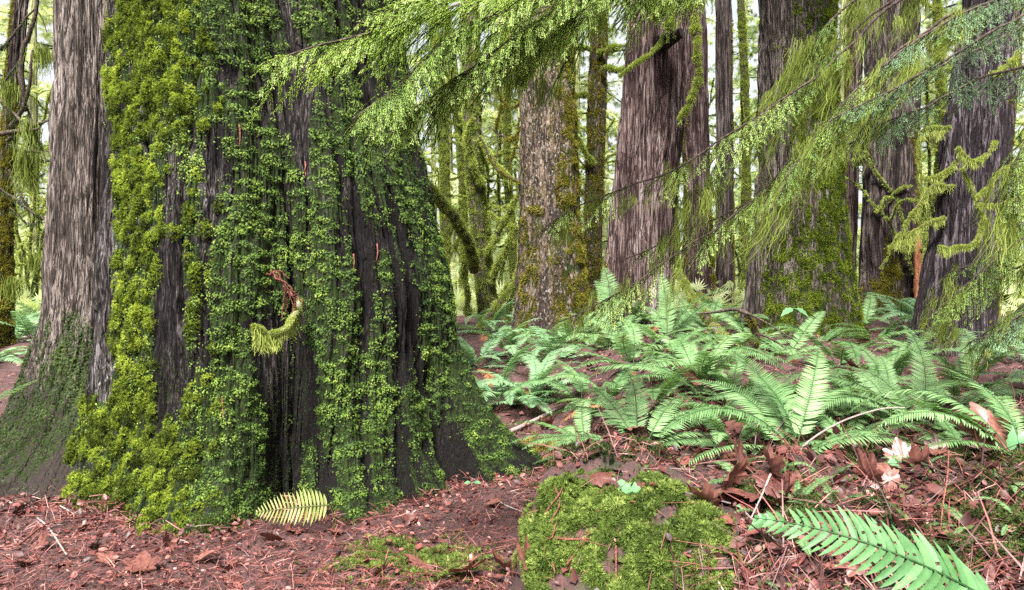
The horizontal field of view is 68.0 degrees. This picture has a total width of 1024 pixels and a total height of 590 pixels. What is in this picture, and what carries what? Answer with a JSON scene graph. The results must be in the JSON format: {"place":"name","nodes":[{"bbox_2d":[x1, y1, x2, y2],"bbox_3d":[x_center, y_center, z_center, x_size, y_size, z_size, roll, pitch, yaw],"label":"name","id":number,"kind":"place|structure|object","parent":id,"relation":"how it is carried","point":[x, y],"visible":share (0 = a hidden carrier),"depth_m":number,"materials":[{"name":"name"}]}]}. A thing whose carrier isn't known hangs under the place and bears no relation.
{"place":"outdoors","nodes":[
{"label":"outdoors","id":0,"kind":"place"},
{"bbox_2d":[0,302,1023,589],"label":"ground","id":1,"kind":"structure","parent":0,"point":[470,338],"depth_m":3.96,"materials":[{"name":"soil"}]},
{"bbox_2d":[0,311,36,341],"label":"sword fern","id":2,"kind":"object","parent":1,"relation":"on","point":[29,326],"visible":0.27,"depth_m":9.02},
{"bbox_2d":[0,0,52,286],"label":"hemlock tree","id":3,"kind":"object","parent":1,"relation":"on","point":[33,104],"visible":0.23,"depth_m":23.08,"materials":[{"name":"green plant"}]},
{"bbox_2d":[0,0,53,347],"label":"tree","id":4,"kind":"object","parent":1,"relation":"on","point":[13,89],"visible":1,"depth_m":8.66,"materials":[{"name":"green plant"}]},
{"bbox_2d":[0,0,53,239],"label":"hemlock tree","id":5,"kind":"object","parent":1,"relation":"on","point":[42,102],"visible":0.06,"depth_m":26.29,"materials":[{"name":"green plant"}]},
{"bbox_2d":[14,87,51,303],"bbox_3d":[-9.485,-2.028,15.245,2.961,5.032,4.370,0,0,-27],"label":"tree","id":6,"kind":"object","parent":1,"relation":"on","point":[41,211],"visible":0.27,"depth_m":14.91,"materials":[{"name":"green plant"}]},
{"bbox_2d":[0,0,551,539],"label":"giant cedar","id":7,"kind":"object","parent":1,"relation":"on","point":[240,316],"visible":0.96,"depth_m":4.59,"materials":[{"name":"green plant"}]},
{"bbox_2d":[256,488,335,527],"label":"deer fern","id":8,"kind":"object","parent":1,"relation":"on","point":[310,506],"visible":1,"depth_m":3.99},
{"bbox_2d":[403,1,471,283],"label":"hemlock tree","id":9,"kind":"object","parent":1,"relation":"on","point":[432,172],"depth_m":30.14,"materials":[{"name":"green plant"}]},
{"bbox_2d":[426,3,451,272],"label":"mossy sapling","id":10,"kind":"object","parent":1,"relation":"on","point":[444,158],"visible":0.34,"depth_m":13.43,"materials":[{"name":"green plant"}]},
{"bbox_2d":[440,0,468,289],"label":"mossy sapling","id":11,"kind":"object","parent":1,"relation":"on","point":[459,152],"visible":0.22,"depth_m":15.94,"materials":[{"name":"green plant"}]},
{"bbox_2d":[400,0,517,290],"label":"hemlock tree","id":12,"kind":"object","parent":1,"relation":"on","point":[486,111],"visible":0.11,"depth_m":19.29,"materials":[{"name":"green plant"}]},
{"bbox_2d":[414,89,519,273],"bbox_3d":[-1.347,-1.837,15.662,3.396,5.312,3.431,0,0,-24],"label":"vine maple","id":13,"kind":"object","parent":1,"relation":"on","point":[454,248],"visible":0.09,"depth_m":15.04,"materials":[{"name":"green plant"}]},
{"bbox_2d":[428,0,518,322],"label":"mossy sapling","id":14,"kind":"object","parent":1,"relation":"on","point":[479,245],"visible":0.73,"depth_m":10.79,"materials":[{"name":"green plant"}]},
{"bbox_2d":[456,299,513,340],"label":"sword fern","id":15,"kind":"object","parent":1,"relation":"on","point":[483,322],"visible":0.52,"depth_m":9.10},
{"bbox_2d":[472,275,515,333],"bbox_3d":[-0.143,0.058,9.320,0.771,0.939,0.174,0,0,-17],"label":"mossy pole","id":16,"kind":"object","parent":1,"relation":"on","point":[501,300],"visible":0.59,"depth_m":9.30,"materials":[{"name":"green plant"}]},
{"bbox_2d":[458,328,545,385],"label":"sword fern","id":17,"kind":"object","parent":1,"relation":"on","point":[470,356],"visible":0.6,"depth_m":7.60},
{"bbox_2d":[457,312,552,358],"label":"sword fern","id":18,"kind":"object","parent":1,"relation":"on","point":[510,344],"visible":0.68,"depth_m":7.86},
{"bbox_2d":[502,3,517,279],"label":"mossy sapling","id":19,"kind":"object","parent":1,"relation":"on","point":[507,128],"visible":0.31,"depth_m":13.94,"materials":[{"name":"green plant"}]},
{"bbox_2d":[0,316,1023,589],"bbox_3d":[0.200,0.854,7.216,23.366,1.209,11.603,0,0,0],"label":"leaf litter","id":20,"kind":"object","parent":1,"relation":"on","point":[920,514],"visible":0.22,"depth_m":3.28,"materials":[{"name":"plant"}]},
{"bbox_2d":[123,550,160,571],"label":"maple leaf","id":21,"kind":"object","parent":20,"relation":"on","point":[143,560],"visible":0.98,"depth_m":3.43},
{"bbox_2d":[289,526,511,589],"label":"moss patch","id":22,"kind":"object","parent":20,"relation":"on","point":[439,556],"visible":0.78,"depth_m":3.51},
{"bbox_2d":[686,481,721,506],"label":"maple leaf","id":23,"kind":"object","parent":20,"relation":"on","point":[706,493],"visible":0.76,"depth_m":2.65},
{"bbox_2d":[722,457,748,487],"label":"maple leaf","id":24,"kind":"object","parent":20,"relation":"on","point":[737,471],"visible":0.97,"depth_m":2.79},
{"bbox_2d":[695,308,797,369],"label":"dead branch","id":25,"kind":"object","parent":20,"relation":"on","point":[750,320],"visible":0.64,"depth_m":5.72,"materials":[{"name":"wood"}]},
{"bbox_2d":[751,470,791,497],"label":"maple leaf","id":26,"kind":"object","parent":20,"relation":"on","point":[761,478],"visible":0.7,"depth_m":2.77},
{"bbox_2d":[851,448,890,494],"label":"maple leaf","id":27,"kind":"object","parent":20,"relation":"on","point":[864,467],"visible":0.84,"depth_m":2.78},
{"bbox_2d":[867,462,907,493],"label":"maple leaf","id":28,"kind":"object","parent":20,"relation":"on","point":[889,474],"visible":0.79,"depth_m":2.77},
{"bbox_2d":[882,437,916,460],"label":"maple leaf","id":29,"kind":"object","parent":20,"relation":"on","point":[899,446],"visible":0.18,"depth_m":3.03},
{"bbox_2d":[901,442,929,466],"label":"maple leaf","id":30,"kind":"object","parent":20,"relation":"on","point":[916,455],"visible":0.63,"depth_m":2.81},
{"bbox_2d":[475,336,556,414],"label":"sword fern","id":31,"kind":"object","parent":1,"relation":"on","point":[489,391],"visible":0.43,"depth_m":6.54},
{"bbox_2d":[14,228,1023,326],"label":"undergrowth","id":32,"kind":"object","parent":1,"relation":"on","point":[460,297],"visible":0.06,"depth_m":13.26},
{"bbox_2d":[422,24,615,295],"bbox_3d":[-0.311,-2.187,13.745,4.701,5.413,3.186,0,0,34],"label":"vine maple","id":33,"kind":"object","parent":1,"relation":"on","point":[498,207],"visible":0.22,"depth_m":13.57,"materials":[{"name":"green plant"}]},
{"bbox_2d":[434,0,604,280],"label":"hemlock tree","id":34,"kind":"object","parent":1,"relation":"on","point":[514,162],"visible":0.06,"depth_m":17.31,"materials":[{"name":"green plant"}]},
{"bbox_2d":[472,348,585,407],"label":"sword fern","id":35,"kind":"object","parent":1,"relation":"on","point":[541,372],"visible":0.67,"depth_m":6.54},
{"bbox_2d":[479,0,596,343],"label":"mossy tree","id":36,"kind":"object","parent":1,"relation":"on","point":[550,293],"visible":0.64,"depth_m":8.68,"materials":[{"name":"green plant"}]},
{"bbox_2d":[491,353,587,400],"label":"sword fern","id":37,"kind":"object","parent":1,"relation":"on","point":[570,380],"visible":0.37,"depth_m":6.89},
{"bbox_2d":[490,322,591,363],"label":"sword fern","id":38,"kind":"object","parent":1,"relation":"on","point":[547,349],"visible":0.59,"depth_m":7.50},
{"bbox_2d":[507,397,594,457],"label":"sword fern","id":39,"kind":"object","parent":1,"relation":"on","point":[580,426],"visible":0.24,"depth_m":5.46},
{"bbox_2d":[481,0,621,223],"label":"hemlock tree","id":40,"kind":"object","parent":1,"relation":"on","point":[609,120],"visible":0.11,"depth_m":17.91,"materials":[{"name":"green plant"}]},
{"bbox_2d":[509,357,605,411],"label":"sword fern","id":41,"kind":"object","parent":1,"relation":"on","point":[578,385],"visible":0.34,"depth_m":6.31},
{"bbox_2d":[518,311,598,344],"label":"sword fern","id":42,"kind":"object","parent":1,"relation":"on","point":[565,329],"visible":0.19,"depth_m":8.30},
{"bbox_2d":[549,267,634,350],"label":"sword fern","id":43,"kind":"object","parent":1,"relation":"on","point":[605,290],"visible":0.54,"depth_m":7.51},
{"bbox_2d":[574,10,620,255],"bbox_3d":[2.050,-9.267,25.072,5.990,19.530,4.857,0,0,44],"label":"hemlock tree","id":44,"kind":"object","parent":1,"relation":"on","point":[577,90],"visible":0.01,"depth_m":25.24,"materials":[{"name":"green plant"}]},
{"bbox_2d":[575,0,625,314],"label":"slim tree","id":45,"kind":"object","parent":1,"relation":"on","point":[593,151],"visible":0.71,"depth_m":11.87,"materials":[{"name":"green plant"}]},
{"bbox_2d":[580,1,626,255],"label":"hemlock tree","id":46,"kind":"object","parent":1,"relation":"on","point":[608,144],"visible":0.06,"depth_m":30.64,"materials":[{"name":"green plant"}]},
{"bbox_2d":[539,366,671,421],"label":"sword fern","id":47,"kind":"object","parent":1,"relation":"on","point":[617,388],"visible":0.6,"depth_m":5.73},
{"bbox_2d":[571,296,661,340],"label":"sword fern","id":48,"kind":"object","parent":1,"relation":"on","point":[634,320],"visible":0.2,"depth_m":8.18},
{"bbox_2d":[553,313,693,383],"bbox_3d":[0.976,0.449,6.098,1.225,0.588,0.950,0,0,-20],"label":"sword fern","id":49,"kind":"object","parent":1,"relation":"on","point":[630,349],"visible":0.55,"depth_m":6.06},
{"bbox_2d":[511,466,745,589],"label":"moss mound","id":50,"kind":"object","parent":1,"relation":"on","point":[563,503],"visible":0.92,"depth_m":2.58,"materials":[{"name":"plant"}]},
{"bbox_2d":[581,472,617,486],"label":"maple leaf","id":51,"kind":"object","parent":50,"relation":"on","point":[599,478],"visible":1,"depth_m":2.80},
{"bbox_2d":[521,373,744,447],"bbox_3d":[0.582,0.646,3.864,1.080,0.454,0.718,0,0,0],"label":"sword fern","id":52,"kind":"object","parent":1,"relation":"on","point":[656,428],"visible":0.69,"depth_m":3.74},
{"bbox_2d":[247,0,1023,382],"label":"hemlock tree","id":53,"kind":"object","parent":1,"relation":"on","point":[813,72],"visible":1,"depth_m":3.19,"materials":[{"name":"green plant"}]},
{"bbox_2d":[580,6,715,265],"bbox_3d":[2.920,-7.508,18.295,4.925,16.058,3.994,0,0,36],"label":"hemlock tree","id":54,"kind":"object","parent":1,"relation":"on","point":[614,134],"visible":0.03,"depth_m":18.10,"materials":[{"name":"green plant"}]},
{"bbox_2d":[594,0,703,331],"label":"cedar tree","id":55,"kind":"object","parent":1,"relation":"on","point":[656,108],"visible":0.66,"depth_m":8.87,"materials":[{"name":"brown plant"}]},
{"bbox_2d":[628,290,689,330],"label":"sword fern","id":56,"kind":"object","parent":1,"relation":"on","point":[648,317],"visible":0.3,"depth_m":8.44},
{"bbox_2d":[602,274,721,353],"bbox_3d":[1.462,0.216,7.148,1.157,0.864,1.048,0,0,14],"label":"sword fern","id":57,"kind":"object","parent":1,"relation":"on","point":[647,331],"visible":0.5,"depth_m":7.25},
{"bbox_2d":[605,363,724,409],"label":"sword fern","id":58,"kind":"object","parent":1,"relation":"on","point":[659,394],"visible":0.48,"depth_m":4.69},
{"bbox_2d":[581,77,755,267],"bbox_3d":[4.045,-2.637,18.209,4.334,6.122,3.670,0,0,-37],"label":"vine maple","id":59,"kind":"object","parent":1,"relation":"on","point":[711,101],"visible":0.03,"depth_m":17.77,"materials":[{"name":"green plant"}]},
{"bbox_2d":[604,327,741,369],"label":"sword fern","id":60,"kind":"object","parent":1,"relation":"on","point":[668,343],"visible":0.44,"depth_m":6.29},
{"bbox_2d":[622,336,744,376],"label":"sword fern","id":61,"kind":"object","parent":1,"relation":"on","point":[705,347],"visible":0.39,"depth_m":5.86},
{"bbox_2d":[587,333,792,391],"bbox_3d":[1.212,0.529,5.184,1.350,0.520,1.223,0,0,0],"label":"sword fern","id":62,"kind":"object","parent":1,"relation":"on","point":[705,368],"visible":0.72,"depth_m":5.09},
{"bbox_2d":[682,0,716,306],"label":"slim tree","id":63,"kind":"object","parent":1,"relation":"on","point":[696,138],"visible":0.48,"depth_m":13.29,"materials":[{"name":"brown plant"}]},
{"bbox_2d":[656,298,749,335],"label":"sword fern","id":64,"kind":"object","parent":1,"relation":"on","point":[714,317],"visible":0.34,"depth_m":8.43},
{"bbox_2d":[651,371,765,427],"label":"sword fern","id":65,"kind":"object","parent":1,"relation":"on","point":[730,403],"visible":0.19,"depth_m":4.36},
{"bbox_2d":[674,267,743,358],"bbox_3d":[1.849,0.140,7.211,0.182,0.880,1.685,0,0,-7],"label":"mossy pole","id":66,"kind":"object","parent":1,"relation":"on","point":[709,320],"visible":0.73,"depth_m":7.29,"materials":[{"name":"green plant"}]},
{"bbox_2d":[678,0,752,253],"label":"hemlock tree","id":67,"kind":"object","parent":1,"relation":"on","point":[712,21],"visible":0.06,"depth_m":32.61,"materials":[{"name":"green plant"}]},
{"bbox_2d":[643,358,792,403],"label":"sword fern","id":68,"kind":"object","parent":1,"relation":"on","point":[730,380],"visible":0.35,"depth_m":5.02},
{"bbox_2d":[679,92,756,282],"bbox_3d":[5.130,-1.930,16.014,4.109,4.731,2.784,0,0,-42],"label":"vine maple","id":69,"kind":"object","parent":1,"relation":"on","point":[740,178],"visible":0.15,"depth_m":15.74,"materials":[{"name":"green plant"}]},
{"bbox_2d":[680,1,758,261],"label":"hemlock tree","id":70,"kind":"object","parent":1,"relation":"on","point":[738,107],"visible":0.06,"depth_m":35.42,"materials":[{"name":"green plant"}]},
{"bbox_2d":[715,0,736,304],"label":"slim tree","id":71,"kind":"object","parent":1,"relation":"on","point":[725,272],"visible":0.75,"depth_m":14.38,"materials":[{"name":"brown plant"}]},
{"bbox_2d":[667,406,791,462],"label":"sword fern","id":72,"kind":"object","parent":1,"relation":"on","point":[721,434],"visible":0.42,"depth_m":3.52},
{"bbox_2d":[710,0,758,273],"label":"hemlock tree","id":73,"kind":"object","parent":1,"relation":"on","point":[737,117],"visible":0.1,"depth_m":35.05,"materials":[{"name":"green plant"}]},
{"bbox_2d":[682,328,786,363],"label":"sword fern","id":74,"kind":"object","parent":1,"relation":"on","point":[712,344],"visible":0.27,"depth_m":6.57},
{"bbox_2d":[736,0,752,296],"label":"mossy sapling","id":75,"kind":"object","parent":1,"relation":"on","point":[742,27],"visible":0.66,"depth_m":15.44,"materials":[{"name":"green plant"}]},
{"bbox_2d":[688,302,811,349],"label":"sword fern","id":76,"kind":"object","parent":1,"relation":"on","point":[740,327],"visible":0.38,"depth_m":7.18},
{"bbox_2d":[680,18,860,259],"bbox_3d":[7.388,-8.374,22.188,5.435,17.720,4.407,0,0,-1],"label":"hemlock tree","id":77,"kind":"object","parent":1,"relation":"on","point":[751,34],"visible":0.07,"depth_m":22.83,"materials":[{"name":"green plant"}]},
{"bbox_2d":[523,375,1023,589],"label":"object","id":78,"kind":"object","parent":1,"relation":"on","point":[1017,541],"visible":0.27,"depth_m":2.58,"materials":[{"name":"plant"}]},
{"bbox_2d":[762,440,785,480],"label":"maple leaf","id":79,"kind":"object","parent":78,"relation":"on","point":[777,464],"visible":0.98,"depth_m":2.77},
{"bbox_2d":[824,549,885,580],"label":"maple leaf","id":80,"kind":"object","parent":78,"relation":"on","point":[851,572],"visible":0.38,"depth_m":2.16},
{"bbox_2d":[646,348,921,467],"bbox_3d":[1.224,0.558,3.491,1.229,0.612,0.926,0,0,0],"label":"sword fern","id":81,"kind":"object","parent":1,"relation":"on","point":[773,403],"visible":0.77,"depth_m":3.49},
{"bbox_2d":[736,0,867,339],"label":"mossy tree","id":82,"kind":"object","parent":1,"relation":"on","point":[811,272],"visible":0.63,"depth_m":8.21,"materials":[{"name":"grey plant"}]},
{"bbox_2d":[754,311,851,363],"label":"sword fern","id":83,"kind":"object","parent":1,"relation":"on","point":[789,350],"visible":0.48,"depth_m":6.61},
{"bbox_2d":[766,323,871,345],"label":"sword fern","id":84,"kind":"object","parent":1,"relation":"on","point":[828,337],"visible":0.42,"depth_m":7.38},
{"bbox_2d":[773,384,889,434],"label":"sword fern","id":85,"kind":"object","parent":1,"relation":"on","point":[829,413],"visible":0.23,"depth_m":4.11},
{"bbox_2d":[751,0,933,240],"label":"hemlock tree","id":86,"kind":"object","parent":1,"relation":"on","point":[842,3],"visible":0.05,"depth_m":20.19,"materials":[{"name":"green plant"}]},
{"bbox_2d":[842,0,864,275],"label":"slim tree","id":87,"kind":"object","parent":1,"relation":"on","point":[852,191],"visible":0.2,"depth_m":13.38,"materials":[{"name":"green plant"}]},
{"bbox_2d":[760,326,949,370],"bbox_3d":[2.662,0.445,5.882,1.200,0.405,1.233,0,0,-38],"label":"sword fern","id":88,"kind":"object","parent":1,"relation":"on","point":[843,356],"visible":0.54,"depth_m":5.90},
{"bbox_2d":[785,380,929,430],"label":"sword fern","id":89,"kind":"object","parent":1,"relation":"on","point":[856,420],"visible":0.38,"depth_m":4.12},
{"bbox_2d":[780,409,950,459],"bbox_3d":[1.607,0.693,3.540,0.769,0.295,0.641,0,0,0],"label":"sword fern","id":90,"kind":"object","parent":1,"relation":"on","point":[830,421],"visible":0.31,"depth_m":3.54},
{"bbox_2d":[796,352,941,397],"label":"sword fern","id":91,"kind":"object","parent":1,"relation":"on","point":[832,373],"visible":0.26,"depth_m":4.95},
{"bbox_2d":[825,314,912,344],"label":"sword fern","id":92,"kind":"object","parent":1,"relation":"on","point":[891,328],"visible":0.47,"depth_m":7.56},
{"bbox_2d":[753,505,989,589],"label":"sword fern","id":93,"kind":"object","parent":1,"relation":"on","point":[929,556],"visible":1,"depth_m":1.66,"materials":[{"name":"plant"}]},
{"bbox_2d":[862,294,898,331],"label":"sword fern","id":94,"kind":"object","parent":1,"relation":"on","point":[869,320],"visible":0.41,"depth_m":8.64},
{"bbox_2d":[859,292,916,326],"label":"sword fern","id":95,"kind":"object","parent":1,"relation":"on","point":[904,308],"visible":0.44,"depth_m":9.60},
{"bbox_2d":[858,0,922,315],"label":"cedar tree","id":96,"kind":"object","parent":1,"relation":"on","point":[895,278],"visible":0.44,"depth_m":11.88,"materials":[{"name":"brown plant"}]},
{"bbox_2d":[868,294,913,323],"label":"sword fern","id":97,"kind":"object","parent":1,"relation":"on","point":[892,313],"visible":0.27,"depth_m":8.61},
{"bbox_2d":[812,332,975,390],"bbox_3d":[2.593,0.509,5.238,0.840,0.515,0.849,0,0,-12],"label":"sword fern","id":98,"kind":"object","parent":1,"relation":"on","point":[902,361],"visible":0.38,"depth_m":5.16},
{"bbox_2d":[833,356,957,411],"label":"sword fern","id":99,"kind":"object","parent":1,"relation":"on","point":[886,374],"visible":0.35,"depth_m":4.70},
{"bbox_2d":[775,325,1023,445],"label":"sword fern","id":100,"kind":"object","parent":1,"relation":"on","point":[918,384],"visible":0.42,"depth_m":4.05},
{"bbox_2d":[857,0,961,244],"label":"hemlock tree","id":101,"kind":"object","parent":1,"relation":"on","point":[932,139],"visible":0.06,"depth_m":23.67,"materials":[{"name":"green plant"}]},
{"bbox_2d":[860,406,972,451],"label":"sword fern","id":102,"kind":"object","parent":1,"relation":"on","point":[953,434],"visible":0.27,"depth_m":3.59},
{"bbox_2d":[845,15,1023,291],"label":"vine maple","id":103,"kind":"object","parent":1,"relation":"on","point":[880,207],"visible":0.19,"depth_m":11.60,"materials":[{"name":"green plant"}]},
{"bbox_2d":[847,363,1023,457],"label":"sword fern","id":104,"kind":"object","parent":1,"relation":"on","point":[1007,415],"visible":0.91,"depth_m":3.34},
{"bbox_2d":[930,0,945,216],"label":"mossy sapling","id":105,"kind":"object","parent":1,"relation":"on","point":[937,12],"visible":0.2,"depth_m":11.96,"materials":[{"name":"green plant"}]},
{"bbox_2d":[862,103,1023,252],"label":"vine maple","id":106,"kind":"object","parent":1,"relation":"on","point":[927,216],"visible":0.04,"depth_m":16.07,"materials":[{"name":"green plant"}]},
{"bbox_2d":[865,328,1023,398],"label":"sword fern","id":107,"kind":"object","parent":1,"relation":"on","point":[961,367],"visible":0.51,"depth_m":5.42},
{"bbox_2d":[880,355,1023,409],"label":"sword fern","id":108,"kind":"object","parent":1,"relation":"on","point":[973,397],"visible":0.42,"depth_m":4.63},
{"bbox_2d":[892,0,1023,360],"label":"leaning tree","id":109,"kind":"object","parent":1,"relation":"on","point":[975,146],"visible":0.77,"depth_m":6.42,"materials":[{"name":"brown plant"}]},
{"bbox_2d":[919,0,1023,245],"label":"hemlock tree","id":110,"kind":"object","parent":1,"relation":"on","point":[1020,119],"visible":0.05,"depth_m":20.48,"materials":[{"name":"green plant"}]},
{"bbox_2d":[922,0,1023,312],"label":"vine maple","id":111,"kind":"object","parent":1,"relation":"on","point":[1015,145],"visible":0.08,"depth_m":12.93,"materials":[{"name":"green plant"}]},
{"bbox_2d":[929,446,1023,481],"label":"moss patch","id":112,"kind":"object","parent":1,"relation":"on","point":[959,456],"visible":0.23,"depth_m":3.20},
{"bbox_2d":[949,401,1008,456],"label":"maple leaf","id":113,"kind":"object","parent":112,"relation":"on","point":[994,423],"visible":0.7,"depth_m":3.33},
{"bbox_2d":[964,331,1023,396],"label":"sword fern","id":114,"kind":"object","parent":1,"relation":"on","point":[1017,372],"visible":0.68,"depth_m":5.13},
{"bbox_2d":[0,0,1023,273],"label":"sky","id":115,"kind":"structure","parent":0,"point":[711,50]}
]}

